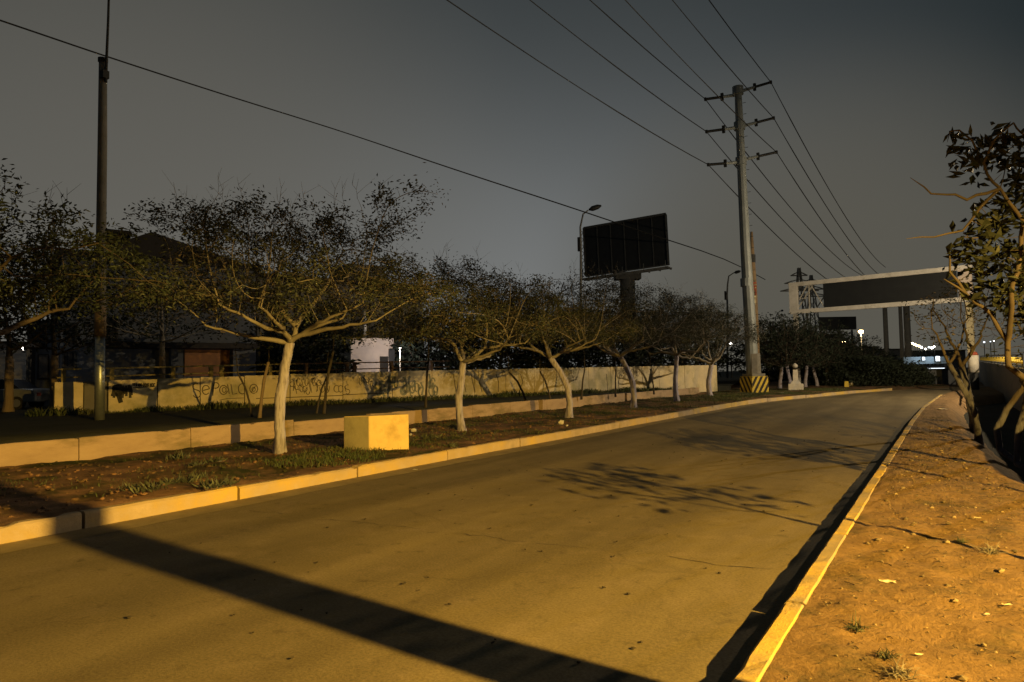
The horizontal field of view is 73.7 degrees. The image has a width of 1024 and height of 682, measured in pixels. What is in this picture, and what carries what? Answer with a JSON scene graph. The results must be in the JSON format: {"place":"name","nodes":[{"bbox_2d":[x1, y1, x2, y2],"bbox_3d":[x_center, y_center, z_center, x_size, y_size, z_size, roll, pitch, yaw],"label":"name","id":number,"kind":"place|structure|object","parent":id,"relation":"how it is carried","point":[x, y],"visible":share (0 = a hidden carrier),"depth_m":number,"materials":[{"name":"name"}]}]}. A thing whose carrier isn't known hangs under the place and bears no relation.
{"place":"outdoors","nodes":[
{"label":"outdoors","id":0,"kind":"place"},
{"bbox_2d":[256,263,423,374],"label":"house","id":1,"kind":"structure","parent":0,"point":[258,353],"depth_m":50.27,"materials":[{"name":"brick"}]},
{"bbox_2d":[352,302,370,325],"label":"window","id":2,"kind":"structure","parent":1,"relation":"in","point":[356,312],"depth_m":50.93,"materials":[{"name":"glass"}]},
{"bbox_2d":[386,302,402,323],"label":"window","id":3,"kind":"structure","parent":1,"relation":"in","point":[391,302],"depth_m":52.71,"materials":[{"name":"glass"}]},
{"bbox_2d":[0,373,807,443],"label":"raised ground","id":4,"kind":"structure","parent":0,"point":[17,426],"depth_m":23.71,"materials":[{"name":"concrete"}]},
{"bbox_2d":[0,342,44,407],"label":"house","id":5,"kind":"structure","parent":4,"relation":"on","point":[24,366],"depth_m":34.99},
{"bbox_2d":[0,379,49,409],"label":"parked car","id":6,"kind":"object","parent":4,"relation":"on","point":[25,391],"visible":0.73,"depth_m":32.40,"materials":[{"name":"black metal"}]},
{"bbox_2d":[24,320,59,405],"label":"house","id":7,"kind":"structure","parent":4,"relation":"on","point":[42,382],"depth_m":36.78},
{"bbox_2d":[37,354,48,379],"bbox_3d":[-25.253,1.395,36.772,0.687,1.366,0.080,-2,-3,13],"label":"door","id":8,"kind":"structure","parent":7,"relation":"in","point":[38,378],"depth_m":36.76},
{"bbox_2d":[0,234,93,411],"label":"evergreen tree","id":9,"kind":"object","parent":4,"relation":"on","point":[8,405],"visible":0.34,"depth_m":30.03,"materials":[{"name":"green plant"}]},
{"bbox_2d":[0,244,148,409],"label":"evergreen tree","id":10,"kind":"object","parent":4,"relation":"on","point":[54,364],"visible":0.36,"depth_m":30.91,"materials":[{"name":"green plant"}]},
{"bbox_2d":[94,0,109,419],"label":"utility pole","id":11,"kind":"object","parent":4,"relation":"on","point":[100,327],"visible":0.84,"depth_m":22.58,"materials":[{"name":"grey"}]},
{"bbox_2d":[0,20,765,279],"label":"overhead cable","id":12,"kind":"object","parent":11,"relation":"attached to","point":[346,133],"visible":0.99,"depth_m":35.51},
{"bbox_2d":[39,229,261,382],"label":"house","id":13,"kind":"structure","parent":4,"relation":"on","point":[206,350],"depth_m":38.81,"materials":[{"name":"brick"}]},
{"bbox_2d":[39,355,47,377],"bbox_3d":[-24.443,1.332,35.599,0.376,1.184,0.080,1,-3,-37],"label":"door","id":14,"kind":"structure","parent":13,"relation":"in","point":[43,359],"depth_m":35.57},
{"bbox_2d":[62,351,75,367],"bbox_3d":[-23.552,0.981,36.283,0.609,0.916,0.120,1,-3,-37],"label":"window","id":15,"kind":"structure","parent":13,"relation":"in","point":[68,358],"depth_m":36.27,"materials":[{"name":"glass"}]},
{"bbox_2d":[192,282,217,308],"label":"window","id":16,"kind":"structure","parent":13,"relation":"in","point":[206,283],"depth_m":40.51,"materials":[{"name":"glass"}]},
{"bbox_2d":[184,350,229,375],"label":"door","id":17,"kind":"structure","parent":13,"relation":"in","point":[191,357],"depth_m":40.27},
{"bbox_2d":[73,252,251,378],"bbox_3d":[-15.780,-0.414,31.167,7.091,7.372,7.252,-2,-3,26],"label":"evergreen tree","id":18,"kind":"object","parent":4,"relation":"on","point":[162,335],"visible":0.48,"depth_m":30.80,"materials":[{"name":"green plant"}]},
{"bbox_2d":[227,338,252,416],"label":"sapling","id":19,"kind":"object","parent":4,"relation":"on","point":[249,402],"visible":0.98,"depth_m":23.30,"materials":[{"name":"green plant"}]},
{"bbox_2d":[236,310,299,417],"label":"sapling","id":20,"kind":"object","parent":4,"relation":"on","point":[259,415],"visible":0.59,"depth_m":22.49,"materials":[{"name":"green plant"}]},
{"bbox_2d":[248,312,363,374],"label":"evergreen tree","id":21,"kind":"object","parent":4,"relation":"on","point":[299,354],"visible":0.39,"depth_m":35.25,"materials":[{"name":"green plant"}]},
{"bbox_2d":[315,348,340,412],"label":"sapling","id":22,"kind":"object","parent":4,"relation":"on","point":[327,362],"visible":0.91,"depth_m":24.79,"materials":[{"name":"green plant"}]},
{"bbox_2d":[300,292,356,413],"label":"sapling","id":23,"kind":"object","parent":4,"relation":"on","point":[326,386],"visible":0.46,"depth_m":24.51,"materials":[{"name":"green plant"}]},
{"bbox_2d":[24,386,678,416],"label":"grass","id":24,"kind":"structure","parent":4,"relation":"on","point":[63,411],"depth_m":32.35,"materials":[{"name":"plant"}]},
{"bbox_2d":[0,386,717,466],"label":"retaining wall","id":25,"kind":"structure","parent":4,"relation":"on","point":[59,450],"depth_m":17.90,"materials":[{"name":"concrete"}]},
{"bbox_2d":[339,310,394,371],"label":"shed","id":26,"kind":"structure","parent":4,"relation":"on","point":[380,351],"depth_m":40.64,"materials":[{"name":"white paint"}]},
{"bbox_2d":[380,356,387,371],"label":"door","id":27,"kind":"structure","parent":26,"relation":"in","point":[382,358],"depth_m":40.79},
{"bbox_2d":[53,365,716,412],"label":"boundary wall","id":28,"kind":"structure","parent":4,"relation":"on","point":[122,395],"depth_m":34.44,"materials":[{"name":"paint"}]},
{"bbox_2d":[57,360,448,381],"bbox_3d":[-10.661,1.379,32.258,18.112,0.896,0.185,1,-4,-38],"label":"railing","id":29,"kind":"object","parent":28,"relation":"on","point":[172,374],"visible":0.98,"depth_m":30.67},
{"bbox_2d":[401,309,451,407],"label":"sapling","id":30,"kind":"object","parent":4,"relation":"on","point":[426,388],"visible":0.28,"depth_m":28.01,"materials":[{"name":"brown plant"}]},
{"bbox_2d":[391,309,500,370],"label":"evergreen tree","id":31,"kind":"object","parent":4,"relation":"on","point":[452,358],"visible":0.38,"depth_m":40.94,"materials":[{"name":"green plant"}]},
{"bbox_2d":[433,295,568,368],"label":"evergreen tree","id":32,"kind":"object","parent":4,"relation":"on","point":[515,360],"visible":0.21,"depth_m":44.32,"materials":[{"name":"green plant"}]},
{"bbox_2d":[503,347,526,400],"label":"sapling","id":33,"kind":"object","parent":4,"relation":"on","point":[519,385],"visible":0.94,"depth_m":32.01,"materials":[{"name":"brown plant"}]},
{"bbox_2d":[496,300,632,368],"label":"evergreen tree","id":34,"kind":"object","parent":4,"relation":"on","point":[596,352],"visible":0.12,"depth_m":50.31,"materials":[{"name":"green plant"}]},
{"bbox_2d":[577,205,600,305],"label":"street lamp","id":35,"kind":"object","parent":4,"relation":"on","point":[579,239],"visible":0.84,"depth_m":67.90,"materials":[{"name":"grey metal"}]},
{"bbox_2d":[579,213,671,365],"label":"billboard","id":36,"kind":"object","parent":4,"relation":"on","point":[609,245],"visible":0.77,"depth_m":94.83,"materials":[{"name":"metal"}]},
{"bbox_2d":[567,300,684,367],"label":"evergreen tree","id":37,"kind":"object","parent":4,"relation":"on","point":[639,358],"visible":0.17,"depth_m":56.10,"materials":[{"name":"green plant"}]},
{"bbox_2d":[624,306,745,379],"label":"evergreen tree","id":38,"kind":"object","parent":4,"relation":"on","point":[723,359],"visible":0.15,"depth_m":64.44,"materials":[{"name":"green plant"}]},
{"bbox_2d":[724,270,740,377],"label":"street lamp","id":39,"kind":"object","parent":4,"relation":"on","point":[726,299],"visible":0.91,"depth_m":109.91,"materials":[{"name":"grey metal"}]},
{"bbox_2d":[780,268,818,325],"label":"lattice tower","id":40,"kind":"structure","parent":4,"relation":"on","point":[799,274],"depth_m":150.75,"materials":[{"name":"grey metal"}]},
{"bbox_2d":[799,275,822,332],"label":"lattice tower","id":41,"kind":"structure","parent":4,"relation":"on","point":[812,293],"depth_m":165.75,"materials":[{"name":"grey metal"}]},
{"bbox_2d":[818,316,856,335],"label":"billboard","id":42,"kind":"object","parent":4,"relation":"on","point":[850,322],"visible":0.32,"depth_m":149.88,"materials":[{"name":"metal"}]},
{"bbox_2d":[0,379,983,526],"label":"planting strip","id":43,"kind":"object","parent":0,"point":[62,493],"visible":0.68,"depth_m":14.17,"materials":[{"name":"brown soil"}]},
{"bbox_2d":[0,158,197,335],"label":"street tree","id":44,"kind":"object","parent":43,"relation":"on","point":[62,287],"visible":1,"depth_m":11.04,"materials":[{"name":"green plant"}]},
{"bbox_2d":[129,476,172,493],"bbox_3d":[-5.373,2.131,10.155,0.498,0.203,0.554,0,-3,-10],"label":"weed clump","id":45,"kind":"object","parent":43,"relation":"on","point":[151,485],"visible":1,"depth_m":10.16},
{"bbox_2d":[165,450,189,459],"bbox_3d":[-7.248,2.446,14.845,0.528,0.246,0.676,-1,-3,9],"label":"weed clump","id":46,"kind":"object","parent":43,"relation":"on","point":[176,455],"visible":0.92,"depth_m":14.71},
{"bbox_2d":[169,469,200,482],"bbox_3d":[-5.471,2.269,11.325,0.582,0.194,0.454,1,-3,-36],"label":"weed clump","id":47,"kind":"object","parent":43,"relation":"on","point":[189,479],"visible":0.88,"depth_m":11.38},
{"bbox_2d":[189,474,240,489],"bbox_3d":[-4.594,2.161,10.522,0.659,0.215,0.648,-2,-3,28],"label":"weed clump","id":48,"kind":"object","parent":43,"relation":"on","point":[207,486],"visible":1,"depth_m":10.55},
{"bbox_2d":[101,162,465,453],"bbox_3d":[-5.060,-0.663,15.920,8.274,6.777,7.250,-3,-3,32],"label":"street tree","id":49,"kind":"object","parent":43,"relation":"on","point":[263,299],"visible":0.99,"depth_m":14.96,"materials":[{"name":"green plant"}]},
{"bbox_2d":[344,413,408,449],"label":"concrete block","id":50,"kind":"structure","parent":43,"relation":"on","point":[387,431],"depth_m":15.86,"materials":[{"name":"concrete"}]},
{"bbox_2d":[0,397,755,516],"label":"clods","id":51,"kind":"object","parent":43,"relation":"on","point":[38,511],"visible":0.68,"depth_m":13.33,"materials":[{"name":"brown soil"}]},
{"bbox_2d":[0,387,855,496],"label":"grass","id":52,"kind":"structure","parent":43,"relation":"on","point":[341,454],"depth_m":17.90,"materials":[{"name":"plant"}]},
{"bbox_2d":[301,240,587,430],"bbox_3d":[-1.573,-0.019,21.764,8.340,6.058,7.998,-3,-3,32],"label":"street tree","id":53,"kind":"object","parent":43,"relation":"on","point":[476,301],"visible":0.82,"depth_m":20.73,"materials":[{"name":"green plant"}]},
{"bbox_2d":[440,259,666,417],"bbox_3d":[1.266,0.000,26.163,7.963,6.208,7.893,-3,-3,32],"label":"street tree","id":54,"kind":"object","parent":43,"relation":"on","point":[600,328],"visible":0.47,"depth_m":25.41,"materials":[{"name":"green plant"}]},
{"bbox_2d":[525,273,722,408],"bbox_3d":[5.100,0.135,32.237,8.067,6.418,8.385,-3,-3,32],"label":"street tree","id":55,"kind":"object","parent":43,"relation":"on","point":[641,340],"visible":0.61,"depth_m":31.81,"materials":[{"name":"green plant"}]},
{"bbox_2d":[618,283,743,401],"bbox_3d":[9.577,0.153,39.394,6.938,6.992,7.601,-3,-3,32],"label":"street tree","id":56,"kind":"object","parent":43,"relation":"on","point":[710,336],"visible":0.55,"depth_m":38.78,"materials":[{"name":"green plant"}]},
{"bbox_2d":[651,294,768,395],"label":"street tree","id":57,"kind":"object","parent":43,"relation":"on","point":[711,361],"visible":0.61,"depth_m":45.14,"materials":[{"name":"green plant"}]},
{"bbox_2d":[740,353,768,392],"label":"concrete pillar","id":58,"kind":"structure","parent":43,"relation":"on","point":[755,380],"depth_m":51.67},
{"bbox_2d":[704,80,777,373],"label":"transmission pole","id":59,"kind":"object","parent":58,"relation":"on","point":[740,162],"visible":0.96,"depth_m":51.91,"materials":[{"name":"grey metal"}]},
{"bbox_2d":[447,0,825,278],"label":"power wire","id":60,"kind":"object","parent":59,"relation":"attached to","point":[626,117],"visible":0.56,"depth_m":37.18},
{"bbox_2d":[530,0,843,276],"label":"power wire","id":61,"kind":"object","parent":59,"relation":"attached to","point":[682,115],"visible":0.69,"depth_m":44.11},
{"bbox_2d":[590,0,860,274],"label":"power wire","id":62,"kind":"object","parent":59,"relation":"attached to","point":[719,118],"visible":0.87,"depth_m":52.45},
{"bbox_2d":[625,0,863,274],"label":"power wire","id":63,"kind":"object","parent":59,"relation":"attached to","point":[749,127],"visible":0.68,"depth_m":47.09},
{"bbox_2d":[672,0,877,273],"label":"power wire","id":64,"kind":"object","parent":59,"relation":"attached to","point":[778,126],"visible":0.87,"depth_m":55.16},
{"bbox_2d":[709,0,884,266],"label":"power wire","id":65,"kind":"object","parent":59,"relation":"attached to","point":[792,123],"visible":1,"depth_m":61.66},
{"bbox_2d":[750,232,759,352],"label":"utility pole","id":66,"kind":"object","parent":43,"relation":"on","point":[753,258],"visible":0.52,"depth_m":56.79,"materials":[{"name":"orange concrete"}]},
{"bbox_2d":[735,311,828,387],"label":"street tree","id":67,"kind":"object","parent":43,"relation":"on","point":[781,368],"visible":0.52,"depth_m":60.94,"materials":[{"name":"green plant"}]},
{"bbox_2d":[739,311,833,383],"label":"street tree","id":68,"kind":"object","parent":43,"relation":"on","point":[796,342],"visible":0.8,"depth_m":58.94,"materials":[{"name":"green plant"}]},
{"bbox_2d":[788,363,803,389],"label":"monument","id":69,"kind":"object","parent":43,"relation":"on","point":[795,384],"visible":0.89,"depth_m":55.70,"materials":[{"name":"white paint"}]},
{"bbox_2d":[766,316,849,386],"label":"street tree","id":70,"kind":"object","parent":43,"relation":"on","point":[815,366],"visible":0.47,"depth_m":64.09,"materials":[{"name":"green plant"}]},
{"bbox_2d":[779,324,854,385],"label":"street tree","id":71,"kind":"object","parent":43,"relation":"on","point":[814,372],"visible":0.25,"depth_m":67.42,"materials":[{"name":"green plant"}]},
{"bbox_2d":[789,327,863,382],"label":"street tree","id":72,"kind":"object","parent":43,"relation":"on","point":[853,346],"visible":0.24,"depth_m":69.28,"materials":[{"name":"green plant"}]},
{"bbox_2d":[807,363,847,384],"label":"bush","id":73,"kind":"object","parent":43,"relation":"on","point":[812,379],"visible":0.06,"depth_m":71.34,"materials":[{"name":"green plant"}]},
{"bbox_2d":[808,332,867,370],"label":"street tree","id":74,"kind":"object","parent":43,"relation":"on","point":[846,349],"visible":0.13,"depth_m":71.05,"materials":[{"name":"green plant"}]},
{"bbox_2d":[816,352,901,385],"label":"bush","id":75,"kind":"object","parent":43,"relation":"on","point":[837,377],"visible":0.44,"depth_m":66.84,"materials":[{"name":"green plant"}]},
{"bbox_2d":[830,335,889,358],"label":"street tree","id":76,"kind":"object","parent":43,"relation":"on","point":[873,347],"visible":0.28,"depth_m":73.96,"materials":[{"name":"green plant"}]},
{"bbox_2d":[833,355,934,386],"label":"bush","id":77,"kind":"object","parent":43,"relation":"on","point":[911,369],"visible":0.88,"depth_m":64.07,"materials":[{"name":"green plant"}]},
{"bbox_2d":[878,363,937,384],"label":"bush","id":78,"kind":"object","parent":43,"relation":"on","point":[933,377],"visible":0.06,"depth_m":65.62,"materials":[{"name":"green plant"}]},
{"bbox_2d":[928,368,957,383],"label":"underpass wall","id":79,"kind":"structure","parent":43,"relation":"on","point":[944,375],"depth_m":66.72,"materials":[{"name":"concrete"}]},
{"bbox_2d":[0,386,985,681],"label":"road","id":80,"kind":"structure","parent":0,"point":[182,590],"depth_m":6.74,"materials":[{"name":"asphalt"}]},
{"bbox_2d":[0,388,891,543],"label":"kerb","id":81,"kind":"structure","parent":80,"relation":"on","point":[41,527],"depth_m":11.32,"materials":[{"name":"concrete"}]},
{"bbox_2d":[0,386,980,553],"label":"gutter","id":82,"kind":"object","parent":80,"relation":"on","point":[55,538],"visible":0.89,"depth_m":10.95,"materials":[{"name":"concrete"}]},
{"bbox_2d":[126,425,895,663],"bbox_3d":[3.731,2.502,14.001,6.090,0.024,21.771,-3,-3,32],"label":"road debris","id":83,"kind":"object","parent":80,"relation":"on","point":[130,616],"visible":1,"depth_m":6.96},
{"bbox_2d":[249,407,902,568],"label":"road cracks","id":84,"kind":"object","parent":80,"relation":"on","point":[583,547],"visible":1,"depth_m":8.14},
{"bbox_2d":[731,395,941,681],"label":"kerb","id":85,"kind":"structure","parent":80,"relation":"on","point":[756,664],"depth_m":5.44,"materials":[{"name":"yellow paint"}]},
{"bbox_2d":[0,0,1023,370],"label":"sky","id":86,"kind":"structure","parent":0,"point":[873,90],"materials":[{"name":"grey"}]},
{"bbox_2d":[717,366,1023,480],"bbox_3d":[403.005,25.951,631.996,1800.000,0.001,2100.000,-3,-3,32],"label":"ground","id":87,"kind":"structure","parent":0,"point":[989,415],"depth_m":25.28,"materials":[{"name":"soil"}]},
{"bbox_2d":[728,323,803,383],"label":"evergreen tree","id":88,"kind":"object","parent":87,"relation":"on","point":[773,374],"visible":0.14,"depth_m":83.96,"materials":[{"name":"green plant"}]},
{"bbox_2d":[763,328,839,381],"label":"evergreen tree","id":89,"kind":"object","parent":87,"relation":"on","point":[803,373],"visible":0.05,"depth_m":87.12,"materials":[{"name":"green plant"}]},
{"bbox_2d":[788,265,974,382],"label":"gantry sign","id":90,"kind":"object","parent":87,"relation":"on","point":[895,289],"visible":0.67,"depth_m":64.18,"materials":[{"name":"metal"}]},
{"bbox_2d":[882,308,888,354],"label":"column","id":91,"kind":"structure","parent":87,"relation":"on","point":[885,331],"depth_m":105.05,"materials":[{"name":"grey concrete"}]},
{"bbox_2d":[878,348,904,359],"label":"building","id":92,"kind":"structure","parent":87,"relation":"on","point":[896,352],"depth_m":160.36,"materials":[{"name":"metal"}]},
{"bbox_2d":[898,306,903,358],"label":"column","id":93,"kind":"structure","parent":87,"relation":"on","point":[901,332],"depth_m":105.08,"materials":[{"name":"metal"}]},
{"bbox_2d":[903,306,911,356],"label":"column","id":94,"kind":"structure","parent":87,"relation":"on","point":[907,338],"depth_m":104.94,"materials":[{"name":"grey concrete"}]},
{"bbox_2d":[904,350,965,370],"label":"building","id":95,"kind":"structure","parent":87,"relation":"on","point":[955,364],"depth_m":260.57,"materials":[{"name":"metal"}]},
{"bbox_2d":[979,362,1023,410],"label":"retaining wall","id":96,"kind":"structure","parent":87,"relation":"on","point":[1004,381],"depth_m":43.74,"materials":[{"name":"grey concrete"}]},
{"bbox_2d":[980,354,1023,366],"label":"barrier","id":97,"kind":"object","parent":96,"relation":"on","point":[1000,359],"visible":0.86,"depth_m":45.64,"materials":[{"name":"metal"}]},
{"bbox_2d":[760,386,1023,681],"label":"dirt verge","id":98,"kind":"structure","parent":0,"point":[796,658],"depth_m":5.64,"materials":[{"name":"soil"}]},
{"bbox_2d":[838,609,881,633],"bbox_3d":[2.314,1.901,4.638,0.231,0.106,0.277,1,-3,-36],"label":"dry weed","id":99,"kind":"object","parent":98,"relation":"on","point":[858,628],"visible":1,"depth_m":4.60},
{"bbox_2d":[872,648,900,661],"bbox_3d":[2.242,1.866,4.091,0.187,0.083,0.167,-3,-3,32],"label":"dry weed","id":100,"kind":"object","parent":98,"relation":"on","point":[886,654],"visible":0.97,"depth_m":4.09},
{"bbox_2d":[786,442,1023,681],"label":"dry twigs","id":101,"kind":"object","parent":98,"relation":"on","point":[933,533],"visible":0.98,"depth_m":8.59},
{"bbox_2d":[788,416,1023,681],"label":"pebbles","id":102,"kind":"object","parent":98,"relation":"on","point":[962,677],"visible":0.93,"depth_m":8.02,"materials":[{"name":"stone"}]},
{"bbox_2d":[883,655,929,681],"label":"dry weed","id":103,"kind":"object","parent":98,"relation":"on","point":[896,672],"visible":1,"depth_m":3.85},
{"bbox_2d":[902,287,984,446],"bbox_3d":[11.152,0.655,17.423,2.056,4.335,1.501,1,-4,-39],"label":"street tree","id":104,"kind":"object","parent":98,"relation":"on","point":[978,436],"visible":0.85,"depth_m":17.20,"materials":[{"name":"brown plant"}]},
{"bbox_2d":[905,279,1005,431],"bbox_3d":[13.950,0.603,20.617,4.989,4.902,2.074,1,-3,-37],"label":"street tree","id":105,"kind":"object","parent":98,"relation":"on","point":[964,376],"visible":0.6,"depth_m":19.97,"materials":[{"name":"brown plant"}]},
{"bbox_2d":[907,121,1023,386],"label":"street tree","id":106,"kind":"object","parent":98,"relation":"on","point":[1015,277],"visible":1,"depth_m":10.63,"materials":[{"name":"green plant"}]},
{"bbox_2d":[968,352,979,389],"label":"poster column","id":107,"kind":"structure","parent":98,"relation":"on","point":[973,365],"depth_m":51.83,"materials":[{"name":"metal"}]},
{"bbox_2d":[972,541,1009,554],"bbox_3d":[4.479,1.922,6.389,0.338,0.122,0.259,-1,-3,7],"label":"dry weed","id":108,"kind":"object","parent":98,"relation":"on","point":[994,551],"visible":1,"depth_m":6.36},
{"bbox_2d":[967,295,1023,461],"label":"tree","id":109,"kind":"object","parent":98,"relation":"on","point":[1000,422],"visible":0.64,"depth_m":16.39,"materials":[{"name":"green plant"}]},
{"bbox_2d":[983,242,1023,470],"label":"flowering tree","id":110,"kind":"object","parent":98,"relation":"on","point":[1017,462],"visible":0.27,"depth_m":14.36,"materials":[{"name":"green plant"}]},
{"bbox_2d":[902,356,948,367],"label":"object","id":111,"kind":"structure","parent":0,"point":[929,360],"depth_m":91.88,"materials":[{"name":"blue metal"}]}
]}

